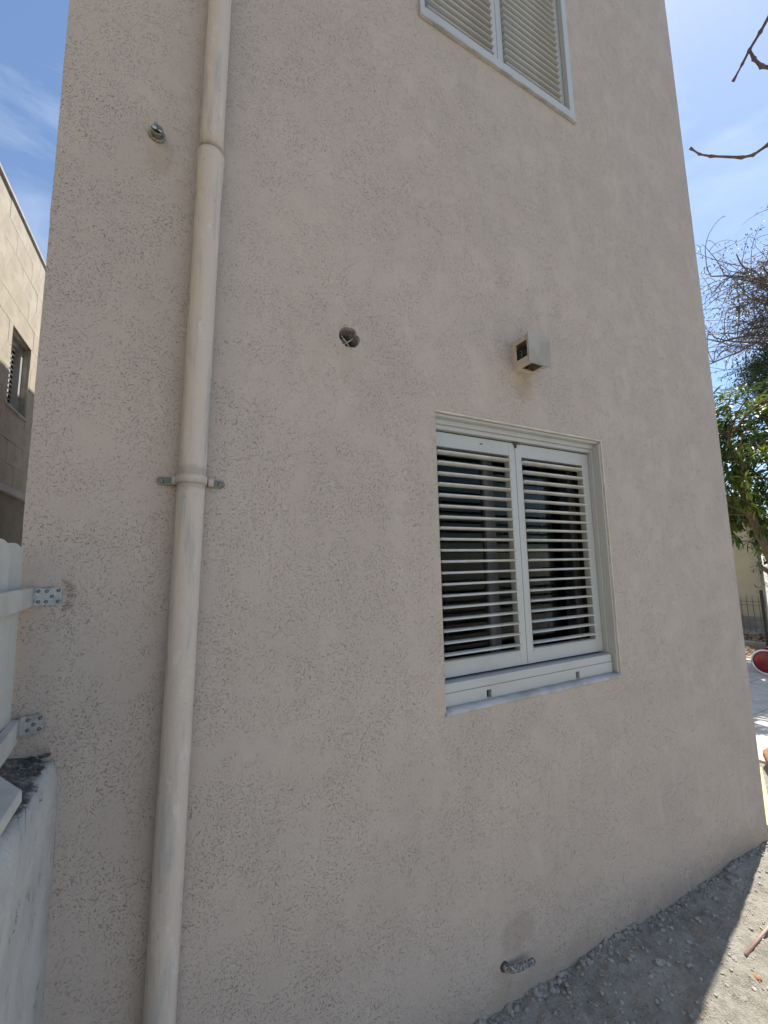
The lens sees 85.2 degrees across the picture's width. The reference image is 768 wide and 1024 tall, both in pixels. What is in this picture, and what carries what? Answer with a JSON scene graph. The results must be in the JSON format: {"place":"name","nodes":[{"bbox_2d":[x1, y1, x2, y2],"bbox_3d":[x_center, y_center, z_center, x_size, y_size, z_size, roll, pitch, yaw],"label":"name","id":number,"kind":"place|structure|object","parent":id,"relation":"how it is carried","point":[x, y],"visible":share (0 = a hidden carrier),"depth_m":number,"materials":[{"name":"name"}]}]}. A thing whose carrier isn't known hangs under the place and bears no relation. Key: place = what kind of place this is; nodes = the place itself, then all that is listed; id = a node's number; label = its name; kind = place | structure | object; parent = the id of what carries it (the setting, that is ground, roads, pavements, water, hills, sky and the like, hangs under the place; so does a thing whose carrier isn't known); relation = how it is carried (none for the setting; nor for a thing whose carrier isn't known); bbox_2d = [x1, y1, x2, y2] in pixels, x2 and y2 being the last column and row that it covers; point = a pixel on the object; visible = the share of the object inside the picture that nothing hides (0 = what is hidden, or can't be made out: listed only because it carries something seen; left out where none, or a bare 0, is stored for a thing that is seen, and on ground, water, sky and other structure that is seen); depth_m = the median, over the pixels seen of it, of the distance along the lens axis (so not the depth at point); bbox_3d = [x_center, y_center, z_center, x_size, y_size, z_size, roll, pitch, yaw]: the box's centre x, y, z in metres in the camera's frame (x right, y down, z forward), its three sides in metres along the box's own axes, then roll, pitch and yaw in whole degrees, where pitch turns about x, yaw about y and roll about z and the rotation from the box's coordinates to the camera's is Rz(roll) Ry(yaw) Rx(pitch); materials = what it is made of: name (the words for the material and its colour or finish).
{"place":"outdoors","nodes":[
{"label":"outdoors","id":0,"kind":"place"},
{"bbox_2d":[0,163,45,545],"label":"neighbour building","id":1,"kind":"structure","parent":0,"point":[22,270],"depth_m":6.70,"materials":[{"name":"paint"}]},
{"bbox_2d":[5,330,28,422],"bbox_3d":[-5.979,-2.198,6.724,0.230,1.261,0.890,2,-8,-25],"label":"window","id":2,"kind":"structure","parent":1,"relation":"in","point":[16,388],"depth_m":7.01,"materials":[{"name":"white metal"}]},
{"bbox_2d":[0,0,767,557],"label":"sky","id":3,"kind":"structure","parent":0,"point":[710,40],"materials":[{"name":"blue"}]},
{"bbox_2d":[486,558,767,1023],"bbox_3d":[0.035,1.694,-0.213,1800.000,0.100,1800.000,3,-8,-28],"label":"ground","id":4,"kind":"structure","parent":0,"point":[753,1005],"depth_m":1.74,"materials":[{"name":"soil"}]},
{"bbox_2d":[0,758,56,1023],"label":"wall","id":5,"kind":"structure","parent":4,"relation":"on","point":[27,839],"depth_m":0.86,"materials":[{"name":"concrete"}]},
{"bbox_2d":[0,776,21,835],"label":"board","id":6,"kind":"object","parent":5,"relation":"on","point":[10,797],"visible":1,"depth_m":0.78,"materials":[{"name":"white paint"}]},
{"bbox_2d":[13,753,50,815],"bbox_3d":[-0.805,0.571,0.747,0.236,0.013,0.600,3,-8,-28],"label":"mortar debris","id":7,"kind":"object","parent":5,"relation":"on","point":[39,769],"visible":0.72,"depth_m":0.98,"materials":[{"name":"grey concrete"}]},
{"bbox_2d":[7,0,767,1023],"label":"house","id":8,"kind":"structure","parent":4,"relation":"on","point":[471,708],"depth_m":1.60,"materials":[{"name":"paint"}]},
{"bbox_2d":[0,539,61,767],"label":"picket fence","id":9,"kind":"object","parent":8,"relation":"attached to","point":[15,599],"visible":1,"depth_m":0.99,"materials":[{"name":"white paint"}]},
{"bbox_2d":[62,579,76,611],"bbox_3d":[-0.843,0.223,1.118,0.036,0.085,0.018,3,-8,-28],"label":"mortar smear","id":10,"kind":"object","parent":8,"relation":"attached to","point":[72,590],"visible":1,"depth_m":1.12,"materials":[{"name":"paint"}]},
{"bbox_2d":[148,121,165,142],"bbox_3d":[-0.738,-1.234,1.357,0.052,0.052,0.044,3,-8,-28],"label":"conduit end","id":11,"kind":"object","parent":8,"relation":"attached to","point":[156,132],"visible":1,"depth_m":1.35,"materials":[{"name":"metal"}]},
{"bbox_2d":[142,0,231,1023],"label":"downpipe","id":12,"kind":"object","parent":8,"relation":"attached to","point":[189,480],"visible":1,"depth_m":1.20,"materials":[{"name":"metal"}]},
{"bbox_2d":[419,0,576,124],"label":"window","id":13,"kind":"structure","parent":8,"relation":"in","point":[526,41],"depth_m":2.37,"materials":[{"name":"white metal"}]},
{"bbox_2d":[501,957,535,973],"bbox_3d":[0.515,1.741,1.605,0.150,0.040,0.054,0,-7,-6],"label":"pipe stub","id":14,"kind":"object","parent":8,"relation":"attached to","point":[506,967],"visible":0.98,"depth_m":1.59,"materials":[{"name":"grey concrete"}]},
{"bbox_2d":[435,410,622,716],"bbox_3d":[0.666,0.226,2.152,1.211,1.419,0.430,3,-8,-28],"label":"window","id":15,"kind":"structure","parent":8,"relation":"in","point":[590,654],"depth_m":2.03,"materials":[{"name":"white metal"}]},
{"bbox_2d":[512,330,551,374],"bbox_3d":[0.703,-0.759,2.026,0.146,0.152,0.134,3,-8,-28],"label":"vent hood","id":16,"kind":"object","parent":8,"relation":"attached to","point":[534,352],"visible":1,"depth_m":1.98,"materials":[{"name":"metal"}]},
{"bbox_2d":[475,841,767,1023],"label":"mortar crumbs","id":17,"kind":"object","parent":4,"relation":"on","point":[540,987],"visible":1,"depth_m":1.80,"materials":[{"name":"grey concrete"}]},
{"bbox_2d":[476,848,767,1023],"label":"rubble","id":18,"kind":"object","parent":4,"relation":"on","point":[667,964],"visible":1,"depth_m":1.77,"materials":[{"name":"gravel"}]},
{"bbox_2d":[654,958,665,966],"bbox_3d":[1.168,1.908,1.770,0.048,0.021,0.035,3,-8,-28],"label":"stone","id":19,"kind":"object","parent":4,"relation":"on","point":[660,962],"visible":1,"depth_m":1.76,"materials":[{"name":"grey stone"}]},
{"bbox_2d":[689,16,767,159],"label":"bare tree","id":20,"kind":"object","parent":4,"relation":"on","point":[757,62],"visible":1,"depth_m":3.16,"materials":[{"name":"brown plant"}]},
{"bbox_2d":[724,874,738,881],"bbox_3d":[1.875,1.979,2.252,0.045,0.027,0.063,3,-8,-28],"label":"stone","id":21,"kind":"object","parent":4,"relation":"on","point":[729,877],"visible":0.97,"depth_m":2.25,"materials":[{"name":"grey stone"}]},
{"bbox_2d":[697,206,767,410],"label":"airy tree","id":22,"kind":"object","parent":4,"relation":"on","point":[759,282],"visible":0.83,"depth_m":13.03,"materials":[{"name":"brown plant"}]},
{"bbox_2d":[713,379,767,573],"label":"loquat tree","id":23,"kind":"object","parent":4,"relation":"on","point":[747,508],"visible":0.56,"depth_m":6.51,"materials":[{"name":"green plant"}]},
{"bbox_2d":[724,334,767,423],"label":"evergreen tree","id":24,"kind":"object","parent":4,"relation":"on","point":[757,369],"visible":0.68,"depth_m":11.59,"materials":[{"name":"green plant"}]},
{"bbox_2d":[732,497,767,628],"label":"yard wall","id":25,"kind":"structure","parent":4,"relation":"on","point":[747,579],"depth_m":10.53,"materials":[{"name":"beige paint"}]},
{"bbox_2d":[740,597,767,632],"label":"wire fence","id":26,"kind":"object","parent":4,"relation":"on","point":[759,605],"visible":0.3,"depth_m":9.79,"materials":[{"name":"grey metal"}]},
{"bbox_2d":[743,631,765,657],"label":"leaf litter","id":27,"kind":"object","parent":4,"relation":"on","point":[753,634],"visible":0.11,"depth_m":8.77,"materials":[{"name":"brown plant"}]},
{"bbox_2d":[744,640,765,647],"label":"kerb","id":28,"kind":"structure","parent":4,"relation":"on","point":[756,644],"depth_m":7.89,"materials":[{"name":"grey concrete"}]},
{"bbox_2d":[743,513,767,592],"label":"shrub","id":29,"kind":"object","parent":4,"relation":"on","point":[765,562],"visible":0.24,"depth_m":10.03,"materials":[{"name":"green plant"}]},
{"bbox_2d":[744,925,767,955],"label":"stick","id":30,"kind":"object","parent":4,"relation":"on","point":[755,942],"visible":1,"depth_m":1.88,"materials":[{"name":"wood"}]},
{"bbox_2d":[745,648,767,763],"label":"patio","id":31,"kind":"structure","parent":4,"relation":"on","point":[758,682],"depth_m":4.88,"materials":[{"name":"grey concrete"}]},
{"bbox_2d":[759,590,767,646],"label":"post","id":32,"kind":"object","parent":31,"relation":"on","point":[763,614],"visible":0.96,"depth_m":7.61,"materials":[{"name":"black metal"}]},
{"bbox_2d":[763,747,767,765],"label":"log","id":33,"kind":"object","parent":31,"relation":"on","point":[765,753],"visible":1,"depth_m":3.44,"materials":[{"name":"orange wood"}]},
{"bbox_2d":[752,974,761,981],"bbox_3d":[1.540,1.925,1.726,0.027,0.015,0.037,3,-8,-28],"label":"stone","id":34,"kind":"object","parent":4,"relation":"on","point":[757,977],"visible":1,"depth_m":1.72,"materials":[{"name":"orange stone"}]},
{"bbox_2d":[549,874,765,1020],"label":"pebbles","id":35,"kind":"object","parent":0,"point":[701,1016],"visible":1,"depth_m":1.81,"materials":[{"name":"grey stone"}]},
{"bbox_2d":[750,646,767,674],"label":"drum","id":36,"kind":"object","parent":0,"point":[759,659],"visible":1,"depth_m":6.19,"materials":[{"name":"red metal"}]},
{"bbox_2d":[760,767,767,828],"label":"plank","id":37,"kind":"object","parent":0,"point":[765,796],"visible":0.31,"depth_m":2.96,"materials":[{"name":"white wood"}]}
]}

